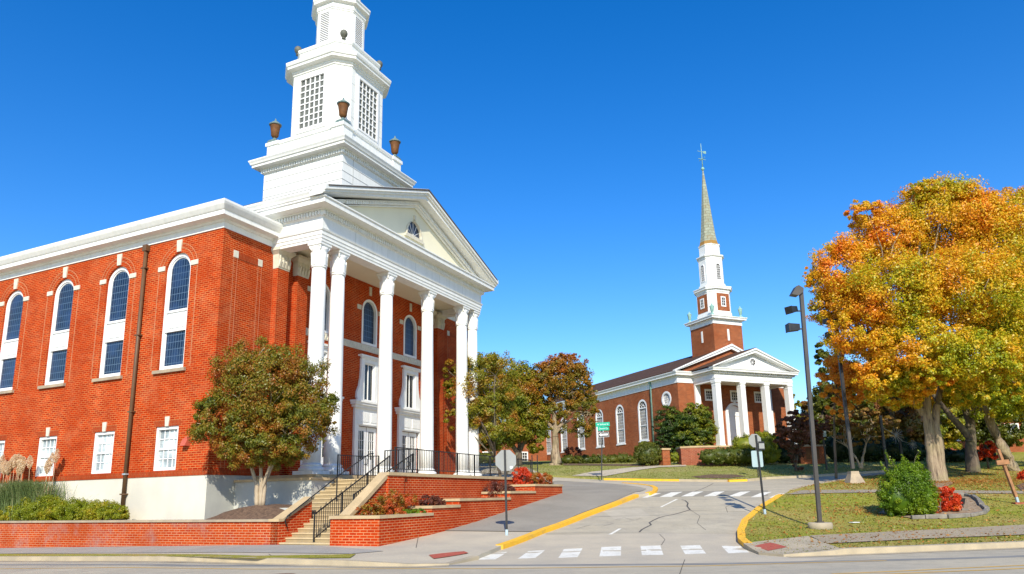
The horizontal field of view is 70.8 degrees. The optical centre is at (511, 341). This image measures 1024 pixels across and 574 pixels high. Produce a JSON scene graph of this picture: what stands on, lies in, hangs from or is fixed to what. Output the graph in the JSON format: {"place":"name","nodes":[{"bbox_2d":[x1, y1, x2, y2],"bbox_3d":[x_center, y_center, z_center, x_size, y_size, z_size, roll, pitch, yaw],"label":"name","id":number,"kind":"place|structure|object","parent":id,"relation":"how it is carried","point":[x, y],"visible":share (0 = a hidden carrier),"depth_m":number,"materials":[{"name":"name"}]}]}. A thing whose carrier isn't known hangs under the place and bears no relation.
{"place":"outdoors","nodes":[
{"label":"outdoors","id":0,"kind":"place"},
{"bbox_2d":[0,449,89,520],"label":"pampas grass","id":1,"kind":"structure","parent":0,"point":[12,492],"depth_m":33.11,"materials":[{"name":"plant"}]},
{"bbox_2d":[53,497,129,520],"bbox_3d":[-17.921,7.204,30.692,4.233,1.206,1.525,-7,-14,27],"label":"juniper","id":2,"kind":"object","parent":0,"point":[80,509],"visible":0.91,"depth_m":30.36,"materials":[{"name":"green plant"}]},
{"bbox_2d":[0,545,379,553],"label":"pavement","id":3,"kind":"structure","parent":0,"point":[244,548],"depth_m":25.08,"materials":[{"name":"grey concrete"}]},
{"bbox_2d":[208,504,291,518],"bbox_3d":[-28.087,8.898,36.571,45.300,0.657,2.950,-7,-13,25],"label":"mulch bed","id":4,"kind":"object","parent":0,"point":[271,511],"visible":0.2,"depth_m":27.24,"materials":[{"name":"soil"}]},
{"bbox_2d":[11,494,69,520],"bbox_3d":[-20.897,7.538,32.343,3.433,1.366,1.731,-7,-13,24],"label":"juniper","id":5,"kind":"object","parent":4,"relation":"on","point":[40,510],"visible":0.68,"depth_m":31.90,"materials":[{"name":"green plant"}]},
{"bbox_2d":[185,335,339,505],"bbox_3d":[-9.811,3.070,28.558,5.980,6.812,4.040,-1,-12,0],"label":"tree","id":6,"kind":"object","parent":4,"relation":"on","point":[287,407],"visible":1,"depth_m":27.94,"materials":[{"name":"green plant"}]},
{"bbox_2d":[15,464,652,562],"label":"pavement","id":7,"kind":"structure","parent":0,"point":[480,544],"depth_m":23.12,"materials":[{"name":"beige concrete"}]},
{"bbox_2d":[0,554,354,558],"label":"grass strip","id":8,"kind":"object","parent":7,"relation":"on","point":[284,556],"depth_m":21.75,"materials":[{"name":"plant"}]},
{"bbox_2d":[268,496,313,544],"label":"stair wall","id":9,"kind":"structure","parent":7,"relation":"on","point":[299,517],"depth_m":25.89,"materials":[{"name":"brick"}]},
{"bbox_2d":[279,478,373,544],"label":"stone steps","id":10,"kind":"structure","parent":7,"relation":"on","point":[303,536],"depth_m":27.29,"materials":[{"name":"stone"}]},
{"bbox_2d":[285,453,373,526],"bbox_3d":[-6.964,5.629,27.890,0.127,2.811,5.078,-7,-13,25],"label":"handrail","id":11,"kind":"object","parent":10,"relation":"on","point":[336,478],"visible":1,"depth_m":28.01,"materials":[{"name":"black metal"}]},
{"bbox_2d":[313,455,390,541],"bbox_3d":[-5.907,5.839,27.082,0.045,3.235,4.442,-7,-13,25],"label":"stair railing","id":12,"kind":"object","parent":10,"relation":"on","point":[341,501],"visible":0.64,"depth_m":26.22,"materials":[{"name":"black metal"}]},
{"bbox_2d":[329,484,562,545],"bbox_3d":[-1.723,7.643,30.912,2.090,2.970,16.150,-7,-13,25],"label":"stepped planter","id":13,"kind":"object","parent":7,"relation":"on","point":[366,530],"visible":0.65,"depth_m":26.27,"materials":[{"name":"brick"}]},
{"bbox_2d":[355,489,418,514],"bbox_3d":[-4.281,5.772,25.677,1.423,1.040,3.274,-5,-13,17],"label":"nandina shrub","id":14,"kind":"object","parent":13,"relation":"in","point":[391,505],"visible":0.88,"depth_m":25.20,"materials":[{"name":"red plant"}]},
{"bbox_2d":[418,494,445,505],"bbox_3d":[-3.121,6.157,27.719,0.878,0.522,1.414,-5,-13,18],"label":"barberry shrub","id":15,"kind":"object","parent":13,"relation":"on","point":[436,500],"visible":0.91,"depth_m":27.36,"materials":[{"name":"purple plant"}]},
{"bbox_2d":[482,480,515,497],"bbox_3d":[-0.432,6.838,33.209,1.453,0.889,2.040,-11,-16,40],"label":"barberry shrub","id":16,"kind":"object","parent":13,"relation":"on","point":[495,485],"visible":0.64,"depth_m":32.83,"materials":[{"name":"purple plant"}]},
{"bbox_2d":[511,466,532,484],"bbox_3d":[0.507,6.735,35.736,1.046,1.036,1.088,3,-13,-18],"label":"nandina shrub","id":17,"kind":"object","parent":13,"relation":"on","point":[523,473],"visible":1,"depth_m":35.64,"materials":[{"name":"red plant"}]},
{"bbox_2d":[525,472,552,483],"bbox_3d":[1.406,7.139,37.138,1.241,0.797,2.151,-8,-14,29],"label":"nandina shrub","id":18,"kind":"object","parent":13,"relation":"on","point":[547,477],"visible":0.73,"depth_m":36.84,"materials":[{"name":"orange plant"}]},
{"bbox_2d":[442,352,520,476],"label":"tree","id":19,"kind":"object","parent":7,"relation":"on","point":[487,407],"visible":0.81,"depth_m":44.76,"materials":[{"name":"green plant"}]},
{"bbox_2d":[495,450,515,534],"bbox_3d":[-0.210,5.433,25.807,0.748,3.050,0.100,-2,-12,6],"label":"stop sign","id":20,"kind":"object","parent":7,"relation":"on","point":[505,460],"visible":0.94,"depth_m":26.05,"materials":[{"name":"black metal"}]},
{"bbox_2d":[0,473,1023,573],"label":"road","id":21,"kind":"structure","parent":0,"point":[714,514],"depth_m":19.53,"materials":[{"name":"grey asphalt"}]},
{"bbox_2d":[0,561,447,567],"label":"gutter","id":22,"kind":"object","parent":21,"relation":"on","point":[244,563],"visible":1,"depth_m":20.29,"materials":[{"name":"concrete"}]},
{"bbox_2d":[0,556,478,565],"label":"kerb","id":23,"kind":"structure","parent":21,"relation":"on","point":[337,562],"depth_m":20.80,"materials":[{"name":"concrete"}]},
{"bbox_2d":[7,560,886,568],"bbox_3d":[-6.841,6.345,20.105,32.421,0.230,2.770,-4,-13,13],"label":"yellow line","id":24,"kind":"object","parent":21,"relation":"on","point":[443,568],"visible":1,"depth_m":17.93,"materials":[{"name":"paint"}]},
{"bbox_2d":[0,555,1023,566],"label":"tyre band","id":25,"kind":"object","parent":21,"relation":"on","point":[584,564],"visible":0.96,"depth_m":18.05,"materials":[{"name":"asphalt"}]},
{"bbox_2d":[496,494,638,548],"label":"kerb","id":26,"kind":"structure","parent":21,"relation":"on","point":[532,534],"depth_m":28.39,"materials":[{"name":"yellow paint"}]},
{"bbox_2d":[596,422,609,479],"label":"street name sign","id":27,"kind":"object","parent":21,"relation":"on","point":[601,428],"visible":1,"depth_m":49.22,"materials":[{"name":"green metal"}]},
{"bbox_2d":[603,508,649,519],"bbox_3d":[4.947,7.494,31.254,1.830,0.384,2.918,-1,-12,0],"label":"road patch","id":28,"kind":"object","parent":21,"relation":"on","point":[625,513],"visible":1,"depth_m":31.27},
{"bbox_2d":[604,478,678,480],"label":"kerb","id":29,"kind":"structure","parent":21,"relation":"on","point":[626,479],"depth_m":48.72,"materials":[{"name":"yellow paint"}]},
{"bbox_2d":[651,490,767,496],"bbox_3d":[10.213,7.933,37.474,6.638,0.331,2.762,-3,-12,6],"label":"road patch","id":30,"kind":"object","parent":21,"relation":"on","point":[729,493],"visible":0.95,"depth_m":37.48,"materials":[{"name":"paint"}]},
{"bbox_2d":[737,494,783,546],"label":"kerb","id":31,"kind":"structure","parent":21,"relation":"on","point":[742,538],"depth_m":27.72,"materials":[{"name":"yellow paint"}]},
{"bbox_2d":[747,469,889,480],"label":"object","id":32,"kind":"structure","parent":21,"relation":"on","point":[804,476],"depth_m":48.77,"materials":[{"name":"concrete"}]},
{"bbox_2d":[743,541,1023,556],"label":"kerb","id":33,"kind":"structure","parent":21,"relation":"on","point":[905,548],"depth_m":19.90,"materials":[{"name":"concrete"}]},
{"bbox_2d":[788,547,1023,557],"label":"gutter","id":34,"kind":"object","parent":21,"relation":"on","point":[907,552],"visible":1,"depth_m":19.63,"materials":[{"name":"concrete"}]},
{"bbox_2d":[0,0,1023,437],"label":"sky","id":35,"kind":"structure","parent":0,"point":[562,139],"materials":[{"name":"blue"}]},
{"bbox_2d":[445,481,645,530],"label":"pavement","id":36,"kind":"structure","parent":0,"point":[573,498],"depth_m":32.50,"materials":[{"name":"grey concrete"}]},
{"bbox_2d":[572,465,685,475],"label":"path","id":37,"kind":"structure","parent":0,"point":[609,472],"depth_m":54.66,"materials":[{"name":"beige concrete"}]},
{"bbox_2d":[428,533,838,568],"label":"road","id":38,"kind":"structure","parent":0,"point":[553,547],"depth_m":21.60,"materials":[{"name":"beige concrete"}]},
{"bbox_2d":[600,546,620,555],"bbox_3d":[2.967,6.316,21.674,0.618,0.083,2.851,-3,-12,8],"label":"crosswalk bar","id":39,"kind":"object","parent":38,"relation":"on","point":[610,553],"visible":1,"depth_m":21.61,"materials":[{"name":"white paint"}]},
{"bbox_2d":[641,545,662,554],"bbox_3d":[4.214,6.301,21.727,0.628,0.081,2.724,-3,-12,9],"label":"crosswalk bar","id":40,"kind":"object","parent":38,"relation":"on","point":[647,551],"visible":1,"depth_m":21.46,"materials":[{"name":"white paint"}]},
{"bbox_2d":[681,545,705,553],"bbox_3d":[5.435,6.270,21.681,0.618,0.074,2.615,-3,-12,10],"label":"crosswalk bar","id":41,"kind":"object","parent":38,"relation":"on","point":[692,551],"visible":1,"depth_m":21.51,"materials":[{"name":"white paint"}]},
{"bbox_2d":[479,457,913,479],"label":"lawn","id":42,"kind":"structure","parent":0,"point":[691,472],"depth_m":54.11,"materials":[{"name":"green plant"}]},
{"bbox_2d":[477,350,553,464],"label":"broad tree","id":43,"kind":"object","parent":42,"relation":"on","point":[526,416],"visible":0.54,"depth_m":63.03,"materials":[{"name":"green plant"}]},
{"bbox_2d":[524,352,599,464],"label":"round tree","id":44,"kind":"object","parent":42,"relation":"on","point":[552,383],"visible":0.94,"depth_m":63.50,"materials":[{"name":"green plant"}]},
{"bbox_2d":[563,463,656,465],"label":"mulch strip","id":45,"kind":"object","parent":42,"relation":"on","point":[610,464],"visible":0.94,"depth_m":60.72,"materials":[{"name":"soil"}]},
{"bbox_2d":[561,452,635,463],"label":"hedge","id":46,"kind":"object","parent":45,"relation":"on","point":[594,458],"visible":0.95,"depth_m":64.65,"materials":[{"name":"green plant"}]},
{"bbox_2d":[632,441,662,465],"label":"clipped bush","id":47,"kind":"object","parent":45,"relation":"on","point":[646,453],"visible":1,"depth_m":58.54,"materials":[{"name":"green plant"}]},
{"bbox_2d":[535,143,799,460],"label":"church","id":48,"kind":"structure","parent":42,"relation":"on","point":[728,380],"depth_m":74.48,"materials":[{"name":"brick"}]},
{"bbox_2d":[595,409,604,447],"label":"window","id":49,"kind":"structure","parent":48,"relation":"in","point":[599,416],"depth_m":83.86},
{"bbox_2d":[616,405,625,445],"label":"window","id":50,"kind":"structure","parent":48,"relation":"in","point":[620,427],"depth_m":79.81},
{"bbox_2d":[638,399,648,442],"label":"window","id":51,"kind":"structure","parent":48,"relation":"in","point":[642,406],"depth_m":75.82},
{"bbox_2d":[725,400,740,444],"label":"arched door","id":52,"kind":"structure","parent":48,"relation":"in","point":[731,412],"depth_m":72.49,"materials":[{"name":"wood"}]},
{"bbox_2d":[651,402,719,453],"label":"yew tree","id":53,"kind":"object","parent":42,"relation":"on","point":[698,425],"visible":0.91,"depth_m":68.25,"materials":[{"name":"green plant"}]},
{"bbox_2d":[676,445,738,464],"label":"garden wall","id":54,"kind":"structure","parent":42,"relation":"on","point":[688,455],"depth_m":58.67,"materials":[{"name":"brick"}]},
{"bbox_2d":[697,447,754,465],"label":"clipped hedge","id":55,"kind":"object","parent":42,"relation":"on","point":[727,455],"visible":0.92,"depth_m":56.53,"materials":[{"name":"green plant"}]},
{"bbox_2d":[731,430,781,464],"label":"golden juniper","id":56,"kind":"object","parent":42,"relation":"on","point":[771,453],"visible":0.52,"depth_m":57.48,"materials":[{"name":"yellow plant"}]},
{"bbox_2d":[775,436,798,462],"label":"evergreen shrub","id":57,"kind":"object","parent":42,"relation":"on","point":[784,457],"visible":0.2,"depth_m":58.15,"materials":[{"name":"green plant"}]},
{"bbox_2d":[772,409,832,470],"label":"ornamental tree","id":58,"kind":"object","parent":42,"relation":"on","point":[792,433],"visible":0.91,"depth_m":52.13,"materials":[{"name":"brown plant"}]},
{"bbox_2d":[798,444,825,463],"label":"brick monument","id":59,"kind":"object","parent":42,"relation":"on","point":[807,459],"visible":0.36,"depth_m":57.52,"materials":[{"name":"red brick"}]},
{"bbox_2d":[807,342,842,457],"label":"background tree","id":60,"kind":"object","parent":42,"relation":"on","point":[819,404],"visible":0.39,"depth_m":67.13,"materials":[{"name":"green plant"}]},
{"bbox_2d":[824,359,884,437],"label":"background tree","id":61,"kind":"object","parent":42,"relation":"on","point":[869,405],"visible":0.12,"depth_m":67.16,"materials":[{"name":"green plant"}]},
{"bbox_2d":[820,404,900,468],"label":"ornamental tree","id":62,"kind":"object","parent":42,"relation":"on","point":[863,414],"visible":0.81,"depth_m":53.19,"materials":[{"name":"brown plant"}]},
{"bbox_2d":[819,432,925,461],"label":"dark hedge","id":63,"kind":"object","parent":42,"relation":"on","point":[874,452],"visible":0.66,"depth_m":58.22,"materials":[{"name":"green plant"}]},
{"bbox_2d":[752,536,838,552],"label":"pavement","id":64,"kind":"structure","parent":0,"point":[803,543],"depth_m":21.11,"materials":[{"name":"concrete"}]},
{"bbox_2d":[814,345,884,478],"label":"young maple","id":65,"kind":"object","parent":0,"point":[831,363],"visible":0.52,"depth_m":46.21,"materials":[{"name":"orange plant"}]},
{"bbox_2d":[742,452,1023,552],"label":"lawn","id":66,"kind":"structure","parent":0,"point":[848,499],"depth_m":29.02,"materials":[{"name":"green plant"}]},
{"bbox_2d":[749,434,765,513],"bbox_3d":[10.318,5.552,30.036,0.637,3.347,0.108,1,-12,-10],"label":"road sign post","id":67,"kind":"object","parent":66,"relation":"on","point":[756,455],"visible":0.96,"depth_m":30.22,"materials":[{"name":"white metal"}]},
{"bbox_2d":[784,285,832,529],"bbox_3d":[10.883,2.338,26.626,0.903,9.080,0.840,-1,-12,0],"label":"lamp post","id":68,"kind":"object","parent":66,"relation":"on","point":[819,524],"visible":0.91,"depth_m":26.65,"materials":[{"name":"metal"}]},
{"bbox_2d":[822,318,864,482],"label":"lamp post","id":69,"kind":"object","parent":66,"relation":"on","point":[853,476],"visible":0.92,"depth_m":41.64,"materials":[{"name":"metal"}]},
{"bbox_2d":[739,461,1023,551],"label":"fallen leaves","id":70,"kind":"object","parent":66,"relation":"on","point":[957,481],"visible":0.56,"depth_m":33.27,"materials":[{"name":"plant"}]},
{"bbox_2d":[875,450,940,516],"bbox_3d":[15.735,5.675,28.882,2.555,2.690,2.069,-1,-12,0],"label":"holly bush","id":71,"kind":"object","parent":66,"relation":"on","point":[906,487],"visible":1,"depth_m":28.32,"materials":[{"name":"green plant"}]},
{"bbox_2d":[878,496,982,517],"bbox_3d":[18.307,6.957,30.463,7.792,0.743,3.331,7,-15,-34],"label":"mulch bed","id":72,"kind":"object","parent":66,"relation":"on","point":[971,504],"visible":0.28,"depth_m":29.85,"materials":[{"name":"wood"}]},
{"bbox_2d":[937,486,963,511],"bbox_3d":[17.759,6.471,29.398,1.064,1.122,0.986,-11,-16,39],"label":"red shrub","id":73,"kind":"object","parent":72,"relation":"on","point":[950,502],"visible":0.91,"depth_m":29.15,"materials":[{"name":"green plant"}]},
{"bbox_2d":[931,480,951,486],"bbox_3d":[23.722,7.907,40.453,1.707,0.629,8.508,-7,-13,24],"label":"mulch bed","id":74,"kind":"object","parent":66,"relation":"on","point":[942,484],"visible":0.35,"depth_m":38.20,"materials":[{"name":"wood"}]},
{"bbox_2d":[802,171,1023,480],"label":"maple tree","id":75,"kind":"object","parent":74,"relation":"on","point":[913,253],"visible":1,"depth_m":40.80,"materials":[{"name":"orange plant"}]},
{"bbox_2d":[931,400,964,449],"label":"background tree","id":76,"kind":"object","parent":66,"relation":"on","point":[950,430],"visible":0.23,"depth_m":68.49,"materials":[{"name":"yellow plant"}]},
{"bbox_2d":[910,493,989,518],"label":"edging stones","id":77,"kind":"object","parent":66,"relation":"on","point":[986,508],"visible":0.96,"depth_m":27.77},
{"bbox_2d":[896,186,1023,472],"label":"maple tree","id":78,"kind":"object","parent":66,"relation":"on","point":[968,430],"visible":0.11,"depth_m":49.36,"materials":[{"name":"yellow plant"}]},
{"bbox_2d":[944,448,995,461],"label":"dark hedge","id":79,"kind":"object","parent":66,"relation":"on","point":[955,455],"visible":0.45,"depth_m":56.20,"materials":[{"name":"green plant"}]},
{"bbox_2d":[943,405,1023,448],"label":"background tree","id":80,"kind":"object","parent":66,"relation":"on","point":[983,434],"visible":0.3,"depth_m":69.30,"materials":[{"name":"green plant"}]},
{"bbox_2d":[977,440,998,468],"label":"ornamental tree","id":81,"kind":"object","parent":66,"relation":"on","point":[985,452],"visible":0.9,"depth_m":51.21,"materials":[{"name":"red plant"}]},
{"bbox_2d":[968,365,1023,470],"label":"maple tree","id":82,"kind":"object","parent":66,"relation":"on","point":[1000,442],"visible":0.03,"depth_m":49.56,"materials":[{"name":"brown plant"}]},
{"bbox_2d":[996,449,1023,503],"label":"leaning post","id":83,"kind":"object","parent":66,"relation":"on","point":[1002,461],"visible":0.96,"depth_m":31.27,"materials":[{"name":"brown wood"}]},
{"bbox_2d":[879,416,902,469],"bbox_3d":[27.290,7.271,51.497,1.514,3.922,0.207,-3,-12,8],"label":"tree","id":84,"kind":"object","parent":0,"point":[883,439],"visible":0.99,"depth_m":51.60,"materials":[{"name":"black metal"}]},
{"bbox_2d":[787,489,1023,493],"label":"path","id":85,"kind":"structure","parent":0,"point":[856,491],"depth_m":35.67,"materials":[{"name":"concrete"}]},
{"bbox_2d":[810,525,1023,542],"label":"pavement","id":86,"kind":"structure","parent":0,"point":[972,531],"depth_m":23.39,"materials":[{"name":"concrete"}]},
{"bbox_3d":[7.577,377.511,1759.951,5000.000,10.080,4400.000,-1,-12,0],"label":"ground","id":87,"kind":"structure","parent":0,"visible":0},
{"bbox_2d":[0,519,277,547],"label":"retaining wall","id":88,"kind":"structure","parent":87,"relation":"on","point":[80,533],"depth_m":28.29,"materials":[{"name":"brick"}]},
{"bbox_2d":[0,0,497,519],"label":"church","id":89,"kind":"structure","parent":87,"relation":"on","point":[350,252],"depth_m":35.26,"materials":[{"name":"brick"}]},
{"bbox_2d":[0,278,28,393],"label":"window","id":90,"kind":"structure","parent":89,"relation":"in","point":[11,330],"depth_m":37.60,"materials":[{"name":"white glass"}]},
{"bbox_2d":[35,427,58,476],"bbox_3d":[-22.222,5.300,34.486,1.640,2.300,0.250,-7,-13,25],"label":"window","id":91,"kind":"structure","parent":89,"relation":"in","point":[47,445],"depth_m":34.62,"materials":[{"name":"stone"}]},
{"bbox_2d":[37,267,79,388],"bbox_3d":[-22.430,-0.718,35.787,2.560,6.140,0.340,-7,-13,25],"label":"window","id":92,"kind":"structure","parent":89,"relation":"in","point":[59,336],"depth_m":35.84,"materials":[{"name":"white glass"}]},
{"bbox_2d":[91,422,116,473],"bbox_3d":[-18.532,4.854,32.759,1.640,2.300,0.250,-7,-13,25],"label":"window","id":93,"kind":"structure","parent":89,"relation":"in","point":[104,441],"depth_m":32.84,"materials":[{"name":"stone"}]},
{"bbox_2d":[91,254,136,381],"bbox_3d":[-18.758,-1.162,34.070,2.560,6.140,0.340,-7,-13,25],"label":"window","id":94,"kind":"structure","parent":89,"relation":"in","point":[114,326],"depth_m":34.12,"materials":[{"name":"white glass"}]},
{"bbox_2d":[153,416,180,470],"bbox_3d":[-14.841,4.406,31.030,1.640,2.300,0.250,-7,-13,25],"label":"window","id":95,"kind":"structure","parent":89,"relation":"in","point":[166,437],"depth_m":31.11,"materials":[{"name":"glass"}]},
{"bbox_2d":[150,239,198,374],"bbox_3d":[-15.085,-1.607,32.348,2.560,6.140,0.340,-7,-13,25],"label":"window","id":96,"kind":"structure","parent":89,"relation":"in","point":[178,275],"depth_m":32.39,"materials":[{"name":"white glass"}]},
{"bbox_2d":[308,285,329,333],"bbox_3d":[-10.017,-1.824,36.981,0.239,2.660,1.863,-7,-13,24],"label":"window","id":97,"kind":"structure","parent":89,"relation":"in","point":[327,297],"depth_m":37.66,"materials":[{"name":"white glass"}]},
{"bbox_2d":[358,426,365,474],"bbox_3d":[-8.152,5.972,38.836,0.155,2.730,0.880,-7,-13,25],"label":"door","id":98,"kind":"structure","parent":89,"relation":"in","point":[362,430],"depth_m":39.02,"materials":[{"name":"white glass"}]},
{"bbox_2d":[357,287,379,347],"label":"window","id":99,"kind":"structure","parent":89,"relation":"in","point":[370,315],"depth_m":40.98,"materials":[{"name":"blue glass"}]},
{"bbox_2d":[366,427,375,472],"bbox_3d":[-7.757,6.138,39.640,0.155,2.730,0.880,-7,-13,25],"label":"door","id":100,"kind":"structure","parent":89,"relation":"in","point":[370,432],"depth_m":39.72,"materials":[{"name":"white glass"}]},
{"bbox_2d":[402,432,407,471],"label":"door","id":101,"kind":"structure","parent":89,"relation":"in","point":[404,434],"depth_m":42.71,"materials":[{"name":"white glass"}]},
{"bbox_2d":[400,303,420,358],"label":"window","id":102,"kind":"structure","parent":89,"relation":"in","point":[410,327],"depth_m":44.64,"materials":[{"name":"blue glass"}]},
{"bbox_2d":[408,432,416,471],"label":"door","id":103,"kind":"structure","parent":89,"relation":"in","point":[411,436],"depth_m":43.40,"materials":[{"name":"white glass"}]},
{"bbox_2d":[404,215,423,244],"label":"lunette window","id":104,"kind":"structure","parent":89,"relation":"in","point":[412,228],"depth_m":40.67,"materials":[{"name":"stone"}]},
{"bbox_2d":[234,472,528,515],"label":"terrace","id":105,"kind":"structure","parent":87,"relation":"on","point":[289,491],"depth_m":29.46,"materials":[{"name":"red brick"}]},
{"bbox_2d":[337,454,378,478],"bbox_3d":[-6.632,5.447,31.093,1.143,1.090,1.444,-7,-13,25],"label":"portico railing","id":106,"kind":"object","parent":105,"relation":"on","point":[357,468],"visible":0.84,"depth_m":31.55,"materials":[{"name":"black metal"}]},
{"bbox_2d":[394,447,531,475],"bbox_3d":[-1.722,5.717,33.037,0.045,1.070,12.642,-7,-13,25],"label":"terrace railing","id":107,"kind":"object","parent":105,"relation":"on","point":[519,462],"visible":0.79,"depth_m":31.13,"materials":[{"name":"black metal"}]},
{"bbox_2d":[479,430,547,460],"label":"brick hall","id":108,"kind":"structure","parent":87,"relation":"on","point":[542,455],"depth_m":94.60,"materials":[{"name":"red brick"}]},
{"bbox_2d":[658,448,670,464],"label":"brick pier","id":109,"kind":"structure","parent":87,"relation":"on","point":[665,454],"depth_m":59.15,"materials":[{"name":"red brick"}]},
{"bbox_2d":[861,372,924,445],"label":"background tree","id":110,"kind":"object","parent":87,"relation":"on","point":[913,429],"visible":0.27,"depth_m":67.19,"materials":[{"name":"green plant"}]},
{"bbox_2d":[924,418,1023,451],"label":"brick house","id":111,"kind":"structure","parent":87,"relation":"on","point":[1014,448],"depth_m":77.03,"materials":[{"name":"red brick"}]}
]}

